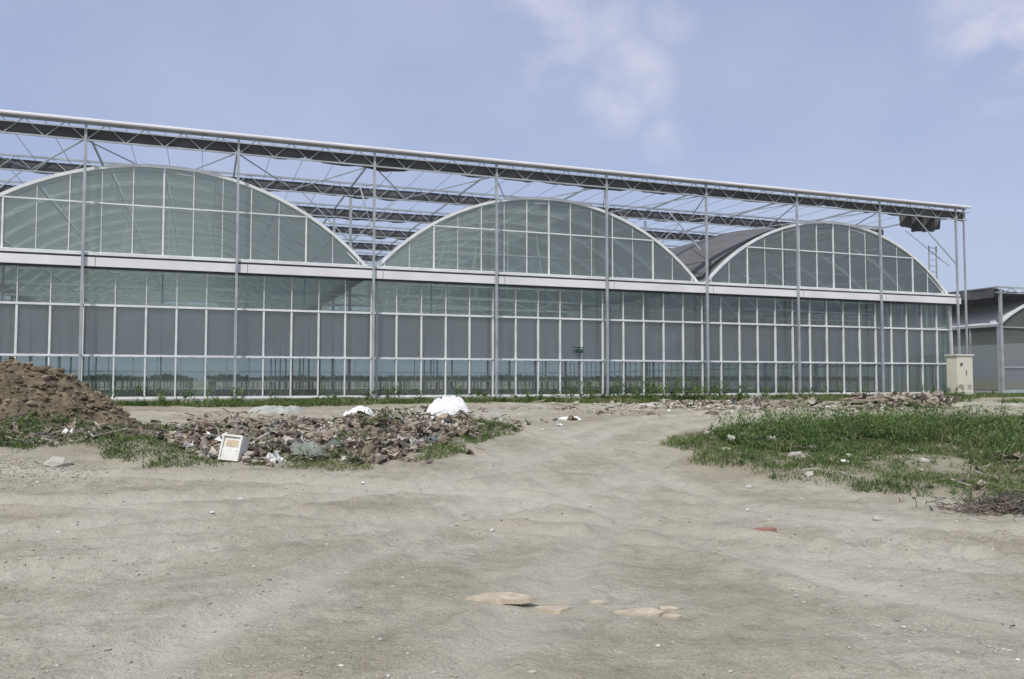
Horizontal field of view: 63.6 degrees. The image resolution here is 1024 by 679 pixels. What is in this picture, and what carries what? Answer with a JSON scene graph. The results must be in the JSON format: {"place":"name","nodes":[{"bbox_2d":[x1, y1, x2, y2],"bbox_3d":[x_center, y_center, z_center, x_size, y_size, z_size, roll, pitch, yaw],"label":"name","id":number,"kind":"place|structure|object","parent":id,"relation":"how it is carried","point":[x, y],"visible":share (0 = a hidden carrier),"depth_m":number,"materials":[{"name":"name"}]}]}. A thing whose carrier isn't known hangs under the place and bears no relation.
{"place":"outdoors","nodes":[
{"label":"outdoors","id":0,"kind":"place"},
{"bbox_2d":[0,381,1023,678],"bbox_3d":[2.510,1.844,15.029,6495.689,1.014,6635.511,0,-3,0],"label":"ground","id":1,"kind":"structure","parent":0,"point":[736,621],"depth_m":6.69,"materials":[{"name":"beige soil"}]},
{"bbox_2d":[0,358,131,424],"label":"dirt mound","id":2,"kind":"object","parent":1,"relation":"on","point":[59,407],"visible":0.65,"depth_m":14.91,"materials":[{"name":"brown soil"}]},
{"bbox_2d":[0,356,140,423],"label":"soil clods","id":3,"kind":"object","parent":2,"relation":"on","point":[108,402],"visible":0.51,"depth_m":15.16,"materials":[{"name":"brown soil"}]},
{"bbox_2d":[0,413,195,446],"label":"rubbish pile","id":4,"kind":"object","parent":1,"relation":"on","point":[88,428],"visible":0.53,"depth_m":12.92,"materials":[{"name":"stone"}]},
{"bbox_2d":[0,448,262,500],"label":"gravel spill","id":5,"kind":"object","parent":1,"relation":"on","point":[39,463],"visible":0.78,"depth_m":10.74,"materials":[{"name":"stone"}]},
{"bbox_2d":[218,434,249,461],"bbox_3d":[-3.881,1.524,11.534,0.300,0.360,0.220,5,-16,10],"label":"foam box","id":6,"kind":"object","parent":1,"relation":"on","point":[229,452],"visible":0.9,"depth_m":11.45,"materials":[{"name":"white plastic"}]},
{"bbox_2d":[0,404,517,465],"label":"weeds","id":7,"kind":"object","parent":1,"relation":"on","point":[136,434],"visible":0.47,"depth_m":12.96,"materials":[{"name":"green plant"}]},
{"bbox_2d":[0,413,520,471],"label":"grass","id":8,"kind":"structure","parent":1,"relation":"on","point":[149,437],"depth_m":12.22,"materials":[{"name":"green plant"}]},
{"bbox_2d":[0,413,530,463],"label":"scattered litter","id":9,"kind":"object","parent":1,"relation":"on","point":[430,459],"visible":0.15,"depth_m":14.09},
{"bbox_2d":[247,405,304,413],"bbox_3d":[-5.411,1.634,19.151,1.515,0.220,0.879,0,-3,0],"label":"grey tarpaulin","id":10,"kind":"object","parent":1,"relation":"on","point":[266,409],"visible":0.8,"depth_m":18.95,"materials":[{"name":"grey plastic"}]},
{"bbox_2d":[148,409,483,464],"bbox_3d":[-2.602,1.552,13.409,5.918,0.721,3.947,2,-3,-31],"label":"rubbish pile","id":11,"kind":"object","parent":1,"relation":"on","point":[367,450],"visible":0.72,"depth_m":12.61,"materials":[{"name":"grey stone"}]},
{"bbox_2d":[289,441,326,456],"bbox_3d":[-2.990,1.576,11.923,0.713,0.214,0.428,0,-3,0],"label":"grey tarpaulin","id":12,"kind":"object","parent":11,"relation":"on","point":[305,446],"visible":0.9,"depth_m":11.79,"materials":[{"name":"grey plastic"}]},
{"bbox_2d":[164,414,478,466],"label":"rubble clods","id":13,"kind":"object","parent":1,"relation":"on","point":[248,453],"visible":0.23,"depth_m":12.45,"materials":[{"name":"stone"}]},
{"bbox_2d":[168,411,475,449],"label":"discarded tarps","id":14,"kind":"object","parent":1,"relation":"on","point":[378,431],"visible":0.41,"depth_m":13.63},
{"bbox_2d":[343,406,373,415],"bbox_3d":[-3.364,1.589,18.130,0.721,0.275,0.458,0,-3,0],"label":"white plastic sheet","id":15,"kind":"object","parent":1,"relation":"on","point":[355,409],"visible":0.55,"depth_m":18.06,"materials":[{"name":"white plastic"}]},
{"bbox_2d":[426,395,470,415],"bbox_3d":[-1.430,1.529,18.551,1.195,0.554,0.793,0,-3,0],"label":"white plastic sheet","id":16,"kind":"object","parent":1,"relation":"on","point":[452,405],"visible":0.65,"depth_m":18.32,"materials":[{"name":"white plastic"}]},
{"bbox_2d":[0,109,970,402],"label":"greenhouse","id":17,"kind":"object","parent":1,"relation":"on","point":[94,261],"visible":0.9,"depth_m":29.61,"materials":[{"name":"glass"}]},
{"bbox_2d":[43,428,929,520],"bbox_3d":[-0.685,1.839,12.709,12.269,0.599,8.798,-2,-3,31],"label":"stone","id":18,"kind":"object","parent":1,"relation":"on","point":[54,461],"visible":0.61,"depth_m":11.21,"materials":[{"name":"grey stone"}]},
{"bbox_2d":[466,592,536,603],"bbox_3d":[-0.070,1.706,5.449,0.471,0.037,0.198,0,-3,0],"label":"broken tile","id":19,"kind":"object","parent":1,"relation":"on","point":[504,598],"visible":1,"depth_m":5.40,"materials":[{"name":"beige tile"}]},
{"bbox_2d":[169,403,836,424],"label":"scattered litter","id":20,"kind":"object","parent":1,"relation":"on","point":[571,417],"visible":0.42,"depth_m":20.11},
{"bbox_2d":[97,375,994,406],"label":"weeds","id":21,"kind":"object","parent":1,"relation":"on","point":[699,394],"visible":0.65,"depth_m":26.84,"materials":[{"name":"green plant"}]},
{"bbox_2d":[535,606,571,613],"bbox_3d":[0.269,1.747,5.329,0.248,0.031,0.114,0,-3,0],"label":"broken tile","id":22,"kind":"object","parent":1,"relation":"on","point":[553,609],"visible":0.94,"depth_m":5.32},
{"bbox_2d":[558,416,580,419],"bbox_3d":[1.302,1.775,18.549,0.557,0.102,0.345,0,-3,0],"label":"white plastic sheet","id":23,"kind":"object","parent":1,"relation":"on","point":[564,418],"visible":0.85,"depth_m":18.45,"materials":[{"name":"white plastic"}]},
{"bbox_2d":[589,600,609,605],"bbox_3d":[0.585,1.762,5.519,0.142,0.024,0.090,0,-3,0],"label":"broken tile","id":24,"kind":"object","parent":1,"relation":"on","point":[599,602],"visible":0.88,"depth_m":5.50,"materials":[{"name":"beige tile"}]},
{"bbox_2d":[210,423,1014,627],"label":"paper scraps","id":25,"kind":"object","parent":1,"relation":"on","point":[1013,625],"visible":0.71,"depth_m":11.73,"materials":[{"name":"white paper"}]},
{"bbox_2d":[614,608,664,616],"bbox_3d":[0.813,1.752,5.287,0.327,0.037,0.145,0,-3,0],"label":"broken tile","id":26,"kind":"object","parent":1,"relation":"on","point":[636,612],"visible":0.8,"depth_m":5.26,"materials":[{"name":"beige tile"}]},
{"bbox_2d":[660,606,679,612],"bbox_3d":[1.024,1.753,5.366,0.135,0.024,0.088,0,-3,0],"label":"broken tile","id":27,"kind":"object","parent":1,"relation":"on","point":[666,609],"visible":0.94,"depth_m":5.35,"materials":[{"name":"beige tile"}]},
{"bbox_2d":[661,614,681,618],"bbox_3d":[1.004,1.747,5.199,0.134,0.024,0.068,0,-3,10],"label":"broken tile","id":28,"kind":"object","parent":1,"relation":"on","point":[673,616],"visible":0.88,"depth_m":5.18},
{"bbox_2d":[533,395,891,411],"bbox_3d":[5.638,1.850,23.124,10.095,0.581,2.974,0,-3,0],"label":"rubble heap","id":29,"kind":"object","parent":1,"relation":"on","point":[734,400],"visible":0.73,"depth_m":22.86,"materials":[{"name":"grey stone"}]},
{"bbox_2d":[513,400,931,413],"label":"rubble stones","id":30,"kind":"object","parent":1,"relation":"on","point":[706,406],"visible":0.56,"depth_m":22.38,"materials":[{"name":"grey stone"}]},
{"bbox_2d":[754,527,776,531],"bbox_3d":[2.450,1.850,8.019,0.237,0.039,0.123,0,-3,0],"label":"red brick fragment","id":31,"kind":"object","parent":1,"relation":"on","point":[767,529],"visible":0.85,"depth_m":8.01,"materials":[{"name":"brick"}]},
{"bbox_2d":[666,286,1023,393],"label":"greenhouse","id":32,"kind":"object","parent":1,"relation":"on","point":[995,318],"visible":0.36,"depth_m":42.01,"materials":[{"name":"glass"},{"name":"galvanised steel"}]},
{"bbox_2d":[681,411,1023,507],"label":"scattered litter","id":33,"kind":"object","parent":1,"relation":"on","point":[977,485],"visible":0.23,"depth_m":12.42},
{"bbox_2d":[708,400,1023,463],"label":"weeds","id":34,"kind":"object","parent":1,"relation":"on","point":[899,434],"visible":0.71,"depth_m":14.69,"materials":[{"name":"green plant"}]},
{"bbox_2d":[716,404,1023,460],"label":"dry stalks","id":35,"kind":"object","parent":1,"relation":"on","point":[988,429],"visible":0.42,"depth_m":14.50,"materials":[{"name":"green plant"}]},
{"bbox_2d":[759,395,1023,443],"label":"tall weeds","id":36,"kind":"object","parent":1,"relation":"on","point":[969,408],"visible":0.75,"depth_m":15.75,"materials":[{"name":"green plant"}]},
{"bbox_2d":[841,389,960,408],"bbox_3d":[11.397,1.840,24.274,3.942,0.765,2.069,1,-3,-10],"label":"rubble heap","id":37,"kind":"object","parent":1,"relation":"on","point":[894,397],"visible":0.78,"depth_m":23.79,"materials":[{"name":"grey stone"}]},
{"bbox_2d":[944,354,974,394],"bbox_3d":[17.818,1.510,32.878,0.940,1.830,0.580,1,-3,-20],"label":"electrical cabinet","id":38,"kind":"object","parent":1,"relation":"on","point":[959,369],"visible":0.91,"depth_m":32.67,"materials":[{"name":"metal"}]},
{"bbox_2d":[915,486,1023,516],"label":"twig heap","id":39,"kind":"object","parent":1,"relation":"on","point":[1012,502],"visible":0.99,"depth_m":9.19,"materials":[{"name":"brown wood"}]},
{"bbox_2d":[0,0,1023,380],"label":"sky","id":40,"kind":"structure","parent":0,"point":[917,100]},
{"bbox_2d":[111,391,1023,406],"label":"grass","id":41,"kind":"structure","parent":0,"point":[338,401],"depth_m":23.40,"materials":[{"name":"green plant"}]},
{"bbox_2d":[658,415,1023,509],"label":"grass","id":42,"kind":"structure","parent":0,"point":[912,476],"depth_m":12.24,"materials":[{"name":"green plant"}]},
{"bbox_2d":[804,392,1023,403],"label":"grass","id":43,"kind":"structure","parent":0,"point":[961,399],"depth_m":27.77,"materials":[{"name":"green plant"}]}
]}

